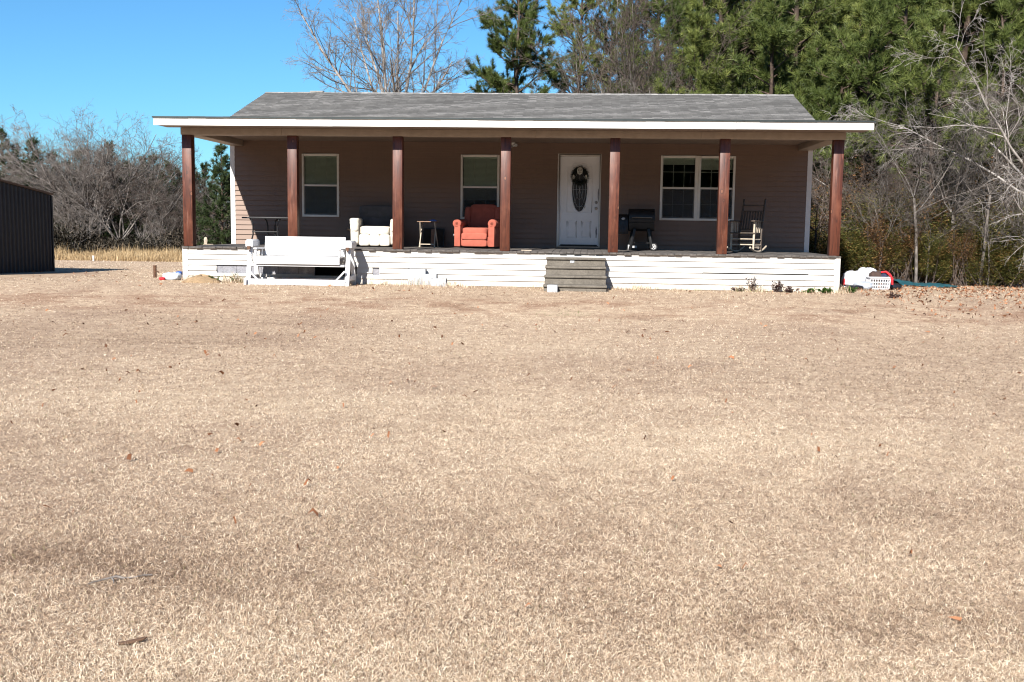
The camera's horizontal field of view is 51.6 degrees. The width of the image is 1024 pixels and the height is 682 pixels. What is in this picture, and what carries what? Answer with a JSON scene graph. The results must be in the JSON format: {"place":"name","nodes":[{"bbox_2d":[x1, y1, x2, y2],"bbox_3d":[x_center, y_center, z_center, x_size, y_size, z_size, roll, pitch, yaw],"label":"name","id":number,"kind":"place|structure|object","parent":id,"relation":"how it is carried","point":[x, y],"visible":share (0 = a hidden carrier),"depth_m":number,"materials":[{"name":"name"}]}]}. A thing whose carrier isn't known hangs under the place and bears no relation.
{"place":"outdoors","nodes":[
{"label":"outdoors","id":0,"kind":"place"},
{"bbox_2d":[54,238,181,261],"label":"tall grass","id":1,"kind":"structure","parent":0,"point":[145,255],"depth_m":55.89,"materials":[{"name":"plant"}]},
{"bbox_2d":[0,0,718,191],"label":"sky","id":2,"kind":"structure","parent":0,"point":[151,58],"materials":[{"name":"blue"}]},
{"bbox_2d":[423,228,444,246],"bbox_3d":[-1.817,-2.397,24.548,0.499,0.431,0.126,1,6,4],"label":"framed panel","id":3,"kind":"object","parent":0,"point":[428,235],"visible":0.94,"depth_m":24.54,"materials":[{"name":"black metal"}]},
{"bbox_2d":[0,260,1023,681],"bbox_3d":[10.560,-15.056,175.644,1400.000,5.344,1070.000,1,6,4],"label":"ground","id":4,"kind":"structure","parent":0,"point":[736,308],"depth_m":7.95,"materials":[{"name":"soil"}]},
{"bbox_2d":[0,127,23,179],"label":"pine tree","id":5,"kind":"object","parent":4,"relation":"on","point":[3,141],"visible":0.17,"depth_m":65.94,"materials":[{"name":"green plant"}]},
{"bbox_2d":[0,179,54,273],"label":"shed","id":6,"kind":"structure","parent":4,"relation":"on","point":[26,231],"depth_m":25.98,"materials":[{"name":"grey metal"}]},
{"bbox_2d":[15,136,53,225],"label":"pine tree","id":7,"kind":"object","parent":4,"relation":"on","point":[36,141],"visible":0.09,"depth_m":64.63,"materials":[{"name":"green plant"}]},
{"bbox_2d":[11,136,115,235],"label":"bare tree","id":8,"kind":"object","parent":4,"relation":"on","point":[72,179],"visible":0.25,"depth_m":63.36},
{"bbox_2d":[28,155,122,236],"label":"bare tree","id":9,"kind":"object","parent":4,"relation":"on","point":[45,167],"visible":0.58,"depth_m":61.66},
{"bbox_2d":[53,179,108,250],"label":"bare tree","id":10,"kind":"object","parent":4,"relation":"on","point":[68,217],"visible":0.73,"depth_m":61.46,"materials":[{"name":"plant"}]},
{"bbox_2d":[0,115,171,221],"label":"bare tree","id":11,"kind":"object","parent":4,"relation":"on","point":[54,157],"visible":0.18,"depth_m":63.71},
{"bbox_2d":[0,130,175,243],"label":"bare tree","id":12,"kind":"object","parent":4,"relation":"on","point":[26,173],"visible":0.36,"depth_m":62.56,"materials":[{"name":"plant"}]},
{"bbox_2d":[0,103,181,237],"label":"bare tree","id":13,"kind":"object","parent":4,"relation":"on","point":[87,143],"visible":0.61,"depth_m":62.54,"materials":[{"name":"plant"}]},
{"bbox_2d":[44,157,142,234],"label":"bare tree","id":14,"kind":"object","parent":4,"relation":"on","point":[96,193],"visible":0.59,"depth_m":62.48,"materials":[{"name":"grey plant"}]},
{"bbox_2d":[52,143,142,235],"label":"bare tree","id":15,"kind":"object","parent":4,"relation":"on","point":[98,190],"visible":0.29,"depth_m":64.32,"materials":[{"name":"grey plant"}]},
{"bbox_2d":[0,127,199,237],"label":"bare tree","id":16,"kind":"object","parent":4,"relation":"on","point":[84,169],"visible":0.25,"depth_m":63.66,"materials":[{"name":"grey plant"}]},
{"bbox_2d":[27,122,201,240],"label":"bare tree","id":17,"kind":"object","parent":4,"relation":"on","point":[108,216],"visible":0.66,"depth_m":61.89,"materials":[{"name":"plant"}]},
{"bbox_2d":[55,137,180,230],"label":"bare tree","id":18,"kind":"object","parent":4,"relation":"on","point":[136,182],"visible":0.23,"depth_m":63.81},
{"bbox_2d":[99,161,152,246],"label":"tree","id":19,"kind":"object","parent":4,"relation":"on","point":[127,224],"visible":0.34,"depth_m":64.44,"materials":[{"name":"brown plant"}]},
{"bbox_2d":[80,149,181,242],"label":"bare tree","id":20,"kind":"object","parent":4,"relation":"on","point":[121,190],"visible":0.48,"depth_m":63.26,"materials":[{"name":"plant"}]},
{"bbox_2d":[54,197,230,253],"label":"brush","id":21,"kind":"object","parent":4,"relation":"on","point":[99,241],"visible":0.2,"depth_m":61.71,"materials":[{"name":"plant"}]},
{"bbox_2d":[70,137,217,242],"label":"bare tree","id":22,"kind":"object","parent":4,"relation":"on","point":[170,173],"visible":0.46,"depth_m":61.94,"materials":[{"name":"grey plant"}]},
{"bbox_2d":[135,202,179,250],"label":"bare tree","id":23,"kind":"object","parent":4,"relation":"on","point":[157,231],"visible":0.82,"depth_m":61.72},
{"bbox_2d":[138,159,182,239],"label":"tree","id":24,"kind":"object","parent":4,"relation":"on","point":[174,183],"visible":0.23,"depth_m":64.29,"materials":[{"name":"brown plant"}]},
{"bbox_2d":[123,178,208,238],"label":"bare tree","id":25,"kind":"object","parent":4,"relation":"on","point":[174,215],"visible":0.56,"depth_m":61.52,"materials":[{"name":"grey plant"}]},
{"bbox_2d":[137,174,212,236],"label":"bare tree","id":26,"kind":"object","parent":4,"relation":"on","point":[181,205],"visible":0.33,"depth_m":63.52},
{"bbox_2d":[195,161,225,236],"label":"pine tree","id":27,"kind":"object","parent":4,"relation":"on","point":[204,173],"visible":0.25,"depth_m":65.19,"materials":[{"name":"green plant"}]},
{"bbox_2d":[196,143,230,244],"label":"pine tree","id":28,"kind":"object","parent":4,"relation":"on","point":[223,183],"visible":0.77,"depth_m":57.87,"materials":[{"name":"green plant"}]},
{"bbox_2d":[244,236,355,285],"bbox_3d":[-4.255,-1.613,21.346,2.152,0.971,0.770,1,6,4],"label":"glider bench","id":29,"kind":"object","parent":4,"relation":"on","point":[300,251],"visible":0.99,"depth_m":21.27,"materials":[{"name":"white paint"}]},
{"bbox_2d":[280,0,508,92],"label":"bare tree","id":30,"kind":"object","parent":4,"relation":"on","point":[392,65],"visible":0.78,"depth_m":44.65,"materials":[{"name":"grey plant"}]},
{"bbox_2d":[408,268,426,284],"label":"concrete block","id":31,"kind":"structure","parent":4,"relation":"on","point":[416,274],"depth_m":21.47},
{"bbox_2d":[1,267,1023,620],"bbox_3d":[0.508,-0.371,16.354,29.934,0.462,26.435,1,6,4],"label":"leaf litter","id":32,"kind":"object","parent":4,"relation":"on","point":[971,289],"visible":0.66,"depth_m":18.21,"materials":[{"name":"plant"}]},
{"bbox_2d":[152,91,875,292],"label":"house","id":33,"kind":"structure","parent":4,"relation":"on","point":[693,170],"depth_m":24.19,"materials":[{"name":"brown wood"}]},
{"bbox_2d":[302,153,338,216],"bbox_3d":[-4.475,-3.643,24.784,0.880,1.468,0.107,1,6,4],"label":"window","id":34,"kind":"structure","parent":33,"relation":"in","point":[307,206],"depth_m":24.80,"materials":[{"name":"glass"}]},
{"bbox_2d":[346,205,392,245],"bbox_3d":[-3.116,-2.623,24.010,1.256,0.913,1.064,1,6,0],"label":"recliner","id":35,"kind":"object","parent":33,"relation":"on","point":[372,225],"visible":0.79,"depth_m":23.56,"materials":[{"name":"beige fabric"}]},
{"bbox_2d":[453,204,499,246],"bbox_3d":[-0.740,-2.614,23.848,1.027,0.954,1.033,2,6,13],"label":"recliner","id":36,"kind":"object","parent":33,"relation":"on","point":[478,225],"visible":0.95,"depth_m":23.50,"materials":[{"name":"orange fabric"}]},
{"bbox_2d":[460,154,499,218],"bbox_3d":[-0.740,-3.565,24.531,0.899,1.488,0.107,1,6,4],"label":"window","id":37,"kind":"structure","parent":33,"relation":"in","point":[492,186],"depth_m":24.53,"materials":[{"name":"glass"}]},
{"bbox_2d":[559,156,599,245],"bbox_3d":[1.553,-3.221,24.397,0.908,2.037,0.118,1,6,4],"label":"door","id":38,"kind":"structure","parent":33,"relation":"in","point":[579,205],"depth_m":24.42,"materials":[{"name":"white metal"}]},
{"bbox_2d":[618,209,656,250],"bbox_3d":[2.830,-2.509,23.858,0.880,0.930,0.531,1,6,4],"label":"pellet grill","id":39,"kind":"object","parent":33,"relation":"on","point":[642,219],"visible":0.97,"depth_m":23.67,"materials":[{"name":"black metal"}]},
{"bbox_2d":[659,155,697,220],"bbox_3d":[3.807,-3.497,24.220,0.829,1.473,0.107,1,6,4],"label":"window","id":40,"kind":"structure","parent":33,"relation":"in","point":[675,159],"depth_m":24.19,"materials":[{"name":"glass"}]},
{"bbox_2d":[697,156,735,220],"bbox_3d":[4.664,-3.479,24.162,0.829,1.473,0.107,1,6,4],"label":"window","id":41,"kind":"structure","parent":33,"relation":"in","point":[702,164],"depth_m":24.14,"materials":[{"name":"glass"}]},
{"bbox_2d":[727,199,766,252],"bbox_3d":[5.153,-2.525,23.129,0.595,1.173,1.114,4,7,31],"label":"rocking chair","id":42,"kind":"object","parent":33,"relation":"on","point":[756,228],"visible":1,"depth_m":23.21,"materials":[{"name":"white wood"}]},
{"bbox_2d":[463,0,579,92],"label":"pine tree","id":43,"kind":"object","parent":4,"relation":"on","point":[518,39],"visible":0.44,"depth_m":47.09,"materials":[{"name":"green plant"}]},
{"bbox_2d":[543,257,606,291],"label":"wooden steps","id":44,"kind":"structure","parent":4,"relation":"on","point":[582,274],"depth_m":20.86,"materials":[{"name":"wood"}]},
{"bbox_2d":[523,0,629,93],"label":"pine tree","id":45,"kind":"object","parent":4,"relation":"on","point":[582,10],"visible":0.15,"depth_m":51.18,"materials":[{"name":"green plant"}]},
{"bbox_2d":[489,19,670,93],"bbox_3d":[2.803,-7.416,40.582,7.656,9.693,7.175,0,6,-7],"label":"bare tree","id":46,"kind":"object","parent":4,"relation":"on","point":[591,79],"visible":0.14,"depth_m":38.76,"materials":[{"name":"grey plant"}]},
{"bbox_2d":[573,0,655,93],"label":"pine tree","id":47,"kind":"object","parent":4,"relation":"on","point":[610,7],"visible":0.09,"depth_m":54.66,"materials":[{"name":"green plant"}]},
{"bbox_2d":[598,0,687,93],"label":"pine tree","id":48,"kind":"object","parent":4,"relation":"on","point":[649,15],"visible":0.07,"depth_m":52.44,"materials":[{"name":"green plant"}]},
{"bbox_2d":[502,0,806,93],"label":"bare tree","id":49,"kind":"object","parent":4,"relation":"on","point":[642,20],"visible":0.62,"depth_m":37.46,"materials":[{"name":"grey plant"}]},
{"bbox_2d":[617,45,741,93],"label":"bare tree","id":50,"kind":"object","parent":4,"relation":"on","point":[662,80],"visible":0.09,"depth_m":35.65,"materials":[{"name":"grey plant"}]},
{"bbox_2d":[624,0,748,93],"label":"pine tree","id":51,"kind":"object","parent":4,"relation":"on","point":[661,28],"visible":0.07,"depth_m":44.36,"materials":[{"name":"green plant"}]},
{"bbox_2d":[652,0,751,93],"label":"pine tree","id":52,"kind":"object","parent":4,"relation":"on","point":[699,48],"visible":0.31,"depth_m":34.85,"materials":[{"name":"green plant"}]},
{"bbox_2d":[648,0,812,92],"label":"pine tree","id":53,"kind":"object","parent":4,"relation":"on","point":[680,5],"visible":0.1,"depth_m":38.27,"materials":[{"name":"green plant"}]},
{"bbox_2d":[673,0,824,93],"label":"pine tree","id":54,"kind":"object","parent":4,"relation":"on","point":[730,5],"visible":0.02,"depth_m":41.80,"materials":[{"name":"green plant"}]},
{"bbox_2d":[720,0,830,188],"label":"pine tree","id":55,"kind":"object","parent":4,"relation":"on","point":[775,33],"visible":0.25,"depth_m":34.21,"materials":[{"name":"green plant"}]},
{"bbox_2d":[693,0,857,109],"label":"pine tree","id":56,"kind":"object","parent":4,"relation":"on","point":[826,17],"visible":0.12,"depth_m":35.97,"materials":[{"name":"green plant"}]},
{"bbox_2d":[731,0,874,93],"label":"pine tree","id":57,"kind":"object","parent":4,"relation":"on","point":[803,32],"visible":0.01,"depth_m":39.83,"materials":[{"name":"green plant"}]},
{"bbox_2d":[777,31,878,249],"bbox_3d":[9.674,-5.862,33.851,3.820,8.033,3.584,1,6,4],"label":"pine tree","id":58,"kind":"object","parent":4,"relation":"on","point":[821,81],"visible":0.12,"depth_m":33.38,"materials":[{"name":"green plant"}]},
{"bbox_2d":[810,148,860,252],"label":"bare sapling","id":59,"kind":"object","parent":4,"relation":"on","point":[818,211],"visible":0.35,"depth_m":28.08,"materials":[{"name":"grey plant"}]},
{"bbox_2d":[775,20,907,189],"bbox_3d":[10.851,-6.128,34.383,5.150,8.591,4.927,2,6,11],"label":"pine tree","id":60,"kind":"object","parent":4,"relation":"on","point":[846,33],"visible":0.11,"depth_m":34.02,"materials":[{"name":"green plant"}]},
{"bbox_2d":[812,219,880,282],"bbox_3d":[8.585,-2.266,27.207,1.715,1.726,1.313,2,6,13],"label":"shrub","id":61,"kind":"object","parent":4,"relation":"on","point":[860,261],"visible":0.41,"depth_m":26.95,"materials":[{"name":"green plant"}]},
{"bbox_2d":[841,270,865,284],"bbox_3d":[7.551,-1.333,23.380,0.510,0.450,0.482,1,6,4],"label":"cloth bundle","id":62,"kind":"object","parent":4,"relation":"on","point":[852,277],"visible":0.61,"depth_m":23.19,"materials":[{"name":"fabric"}]},
{"bbox_2d":[823,201,891,275],"bbox_3d":[9.240,-2.606,28.359,1.724,2.266,2.251,4,7,25],"label":"shrub","id":63,"kind":"object","parent":4,"relation":"on","point":[850,243],"visible":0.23,"depth_m":27.91,"materials":[{"name":"green plant"}]},
{"bbox_2d":[810,149,913,274],"bbox_3d":[10.202,-3.739,31.799,2.708,3.978,3.184,-1,7,-20],"label":"shrub","id":64,"kind":"object","parent":4,"relation":"on","point":[853,185],"visible":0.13,"depth_m":31.70,"materials":[{"name":"brown plant"}]},
{"bbox_2d":[815,0,913,233],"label":"pine tree","id":65,"kind":"object","parent":4,"relation":"on","point":[857,13],"visible":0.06,"depth_m":34.27,"materials":[{"name":"green plant"}]},
{"bbox_2d":[813,160,919,241],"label":"bare sapling","id":66,"kind":"object","parent":4,"relation":"on","point":[891,189],"visible":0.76,"depth_m":27.07,"materials":[{"name":"grey plant"}]},
{"bbox_2d":[792,0,944,195],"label":"pine tree","id":67,"kind":"object","parent":4,"relation":"on","point":[878,31],"visible":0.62,"depth_m":31.85,"materials":[{"name":"green plant"}]},
{"bbox_2d":[810,120,930,220],"bbox_3d":[9.796,-4.123,30.635,4.711,5.022,4.640,-5,8,-42],"label":"bare tree","id":68,"kind":"object","parent":4,"relation":"on","point":[865,163],"visible":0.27,"depth_m":30.96,"materials":[{"name":"grey plant"}]},
{"bbox_2d":[786,0,955,118],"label":"pine tree","id":69,"kind":"object","parent":4,"relation":"on","point":[844,11],"visible":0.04,"depth_m":36.91,"materials":[{"name":"green plant"}]},
{"bbox_2d":[855,220,887,283],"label":"shrub","id":70,"kind":"object","parent":4,"relation":"on","point":[874,230],"visible":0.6,"depth_m":27.19,"materials":[{"name":"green plant"}]},
{"bbox_2d":[821,175,926,271],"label":"bare sapling","id":71,"kind":"object","parent":4,"relation":"on","point":[895,206],"visible":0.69,"depth_m":27.38,"materials":[{"name":"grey plant"}]},
{"bbox_2d":[841,174,916,270],"bbox_3d":[10.059,-3.095,29.403,2.953,3.108,2.415,-3,7,-32],"label":"shrub","id":72,"kind":"object","parent":4,"relation":"on","point":[873,190],"visible":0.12,"depth_m":29.32,"materials":[{"name":"brown plant"}]},
{"bbox_2d":[871,226,914,283],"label":"shrub","id":73,"kind":"object","parent":4,"relation":"on","point":[895,261],"visible":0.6,"depth_m":27.64,"materials":[{"name":"green plant"}]},
{"bbox_2d":[868,208,918,278],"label":"shrub","id":74,"kind":"object","parent":4,"relation":"on","point":[885,233],"visible":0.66,"depth_m":27.60,"materials":[{"name":"green plant"}]},
{"bbox_2d":[842,158,944,275],"bbox_3d":[10.175,-3.163,27.899,3.141,3.529,2.792,-5,9,-43],"label":"bare sapling","id":75,"kind":"object","parent":4,"relation":"on","point":[874,180],"visible":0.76,"depth_m":27.95,"materials":[{"name":"grey plant"}]},
{"bbox_2d":[865,192,931,281],"bbox_3d":[10.574,-2.851,28.779,2.125,2.735,2.599,5,8,36],"label":"shrub","id":76,"kind":"object","parent":4,"relation":"on","point":[896,212],"visible":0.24,"depth_m":28.27,"materials":[{"name":"brown plant"}]},
{"bbox_2d":[820,0,986,216],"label":"pine tree","id":77,"kind":"object","parent":4,"relation":"on","point":[891,4],"visible":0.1,"depth_m":32.42,"materials":[{"name":"green plant"}]},
{"bbox_2d":[885,222,929,282],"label":"shrub","id":78,"kind":"object","parent":4,"relation":"on","point":[905,274],"visible":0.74,"depth_m":27.64,"materials":[{"name":"brown plant"}]},
{"bbox_2d":[812,69,1016,269],"bbox_3d":[11.180,-4.817,31.720,5.001,6.321,5.626,-1,6,-13],"label":"bare tree","id":79,"kind":"object","parent":4,"relation":"on","point":[924,124],"visible":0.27,"depth_m":30.51,"materials":[{"name":"grey plant"}]},
{"bbox_2d":[810,124,1023,238],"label":"bare tree","id":80,"kind":"object","parent":4,"relation":"on","point":[969,179],"visible":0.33,"depth_m":27.56,"materials":[{"name":"grey plant"}]},
{"bbox_2d":[822,0,1023,269],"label":"bare tree","id":81,"kind":"object","parent":4,"relation":"on","point":[985,102],"visible":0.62,"depth_m":25.79,"materials":[{"name":"grey plant"}]},
{"bbox_2d":[868,170,978,278],"bbox_3d":[11.249,-3.071,28.443,3.026,3.275,3.072,2,6,7],"label":"bare sapling","id":82,"kind":"object","parent":4,"relation":"on","point":[912,201],"visible":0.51,"depth_m":28.57,"materials":[{"name":"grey plant"}]},
{"bbox_2d":[846,3,1002,281],"bbox_3d":[12.139,-5.491,30.137,4.879,8.139,4.668,-5,8,-40],"label":"pine tree","id":83,"kind":"object","parent":4,"relation":"on","point":[941,22],"visible":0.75,"depth_m":29.50,"materials":[{"name":"green plant"}]},
{"bbox_2d":[905,194,963,282],"bbox_3d":[11.468,-2.753,28.698,1.688,2.568,1.288,0,6,-5],"label":"shrub","id":84,"kind":"object","parent":4,"relation":"on","point":[946,212],"visible":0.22,"depth_m":28.54,"materials":[{"name":"brown plant"}]},
{"bbox_2d":[846,100,1023,282],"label":"bare tree","id":85,"kind":"object","parent":4,"relation":"on","point":[915,224],"visible":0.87,"depth_m":27.13,"materials":[{"name":"grey plant"}]},
{"bbox_2d":[850,69,1023,280],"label":"bare tree","id":86,"kind":"object","parent":4,"relation":"on","point":[950,101],"visible":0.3,"depth_m":29.94,"materials":[{"name":"grey plant"}]},
{"bbox_2d":[918,229,956,282],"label":"shrub","id":87,"kind":"object","parent":4,"relation":"on","point":[942,246],"visible":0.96,"depth_m":27.30,"materials":[{"name":"green plant"}]},
{"bbox_2d":[855,0,1023,277],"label":"pine tree","id":88,"kind":"object","parent":4,"relation":"on","point":[967,19],"visible":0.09,"depth_m":33.05,"materials":[{"name":"green plant"}]},
{"bbox_2d":[902,195,976,282],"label":"bare sapling","id":89,"kind":"object","parent":4,"relation":"on","point":[929,226],"visible":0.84,"depth_m":27.20,"materials":[{"name":"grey plant"}]},
{"bbox_2d":[918,218,965,284],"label":"shrub","id":90,"kind":"object","parent":4,"relation":"on","point":[948,275],"visible":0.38,"depth_m":27.84,"materials":[{"name":"green plant"}]},
{"bbox_2d":[877,66,1023,283],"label":"bare tree","id":91,"kind":"object","parent":4,"relation":"on","point":[960,144],"visible":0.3,"depth_m":29.46,"materials":[{"name":"grey plant"}]},
{"bbox_2d":[879,83,1023,227],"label":"bare tree","id":92,"kind":"object","parent":4,"relation":"on","point":[954,138],"visible":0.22,"depth_m":30.39,"materials":[{"name":"grey plant"}]},
{"bbox_2d":[885,88,1023,282],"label":"bare tree","id":93,"kind":"object","parent":4,"relation":"on","point":[958,208],"visible":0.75,"depth_m":27.97,"materials":[{"name":"grey plant"}]},
{"bbox_2d":[936,230,979,286],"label":"shrub","id":94,"kind":"object","parent":4,"relation":"on","point":[961,256],"visible":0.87,"depth_m":27.33,"materials":[{"name":"brown plant"}]},
{"bbox_2d":[894,0,1022,211],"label":"pine tree","id":95,"kind":"object","parent":4,"relation":"on","point":[983,10],"visible":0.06,"depth_m":34.27,"materials":[{"name":"green plant"}]},
{"bbox_2d":[895,0,1022,181],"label":"pine tree","id":96,"kind":"object","parent":4,"relation":"on","point":[989,65],"visible":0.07,"depth_m":33.85,"materials":[{"name":"green plant"}]},
{"bbox_2d":[923,197,1008,284],"bbox_3d":[12.209,-2.684,28.636,2.362,2.486,1.932,6,8,38],"label":"shrub","id":97,"kind":"object","parent":4,"relation":"on","point":[944,216],"visible":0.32,"depth_m":28.35,"materials":[{"name":"brown plant"}]},
{"bbox_2d":[911,0,1023,280],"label":"pine tree","id":98,"kind":"object","parent":4,"relation":"on","point":[1008,9],"visible":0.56,"depth_m":31.04,"materials":[{"name":"green plant"}]},
{"bbox_2d":[922,85,1023,285],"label":"bare tree","id":99,"kind":"object","parent":4,"relation":"on","point":[987,213],"visible":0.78,"depth_m":27.36,"materials":[{"name":"grey plant"}]},
{"bbox_2d":[926,0,1023,207],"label":"pine tree","id":100,"kind":"object","parent":4,"relation":"on","point":[1017,31],"visible":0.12,"depth_m":31.89,"materials":[{"name":"green plant"}]},
{"bbox_2d":[941,157,1022,281],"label":"shrub","id":101,"kind":"object","parent":4,"relation":"on","point":[992,200],"visible":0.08,"depth_m":30.66,"materials":[{"name":"brown plant"}]},
{"bbox_2d":[946,193,1023,285],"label":"shrub","id":102,"kind":"object","parent":4,"relation":"on","point":[1003,231],"visible":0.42,"depth_m":27.73,"materials":[{"name":"brown plant"}]},
{"bbox_2d":[946,199,1023,285],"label":"bare sapling","id":103,"kind":"object","parent":4,"relation":"on","point":[987,230],"visible":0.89,"depth_m":27.23,"materials":[{"name":"grey plant"}]},
{"bbox_2d":[952,225,1018,286],"bbox_3d":[12.310,-2.226,27.653,1.715,1.726,1.313,-1,6,-17],"label":"shrub","id":104,"kind":"object","parent":4,"relation":"on","point":[975,271],"visible":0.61,"depth_m":27.51,"materials":[{"name":"green plant"}]},
{"bbox_2d":[981,238,1023,287],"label":"shrub","id":105,"kind":"object","parent":4,"relation":"on","point":[1013,256],"visible":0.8,"depth_m":27.12,"materials":[{"name":"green plant"}]},
{"bbox_2d":[990,219,1023,287],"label":"shrub","id":106,"kind":"object","parent":4,"relation":"on","point":[1009,277],"visible":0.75,"depth_m":27.11,"materials":[{"name":"green plant"}]},
{"bbox_2d":[181,272,851,293],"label":"grass","id":107,"kind":"structure","parent":0,"point":[237,280],"depth_m":21.42,"materials":[{"name":"plant"}]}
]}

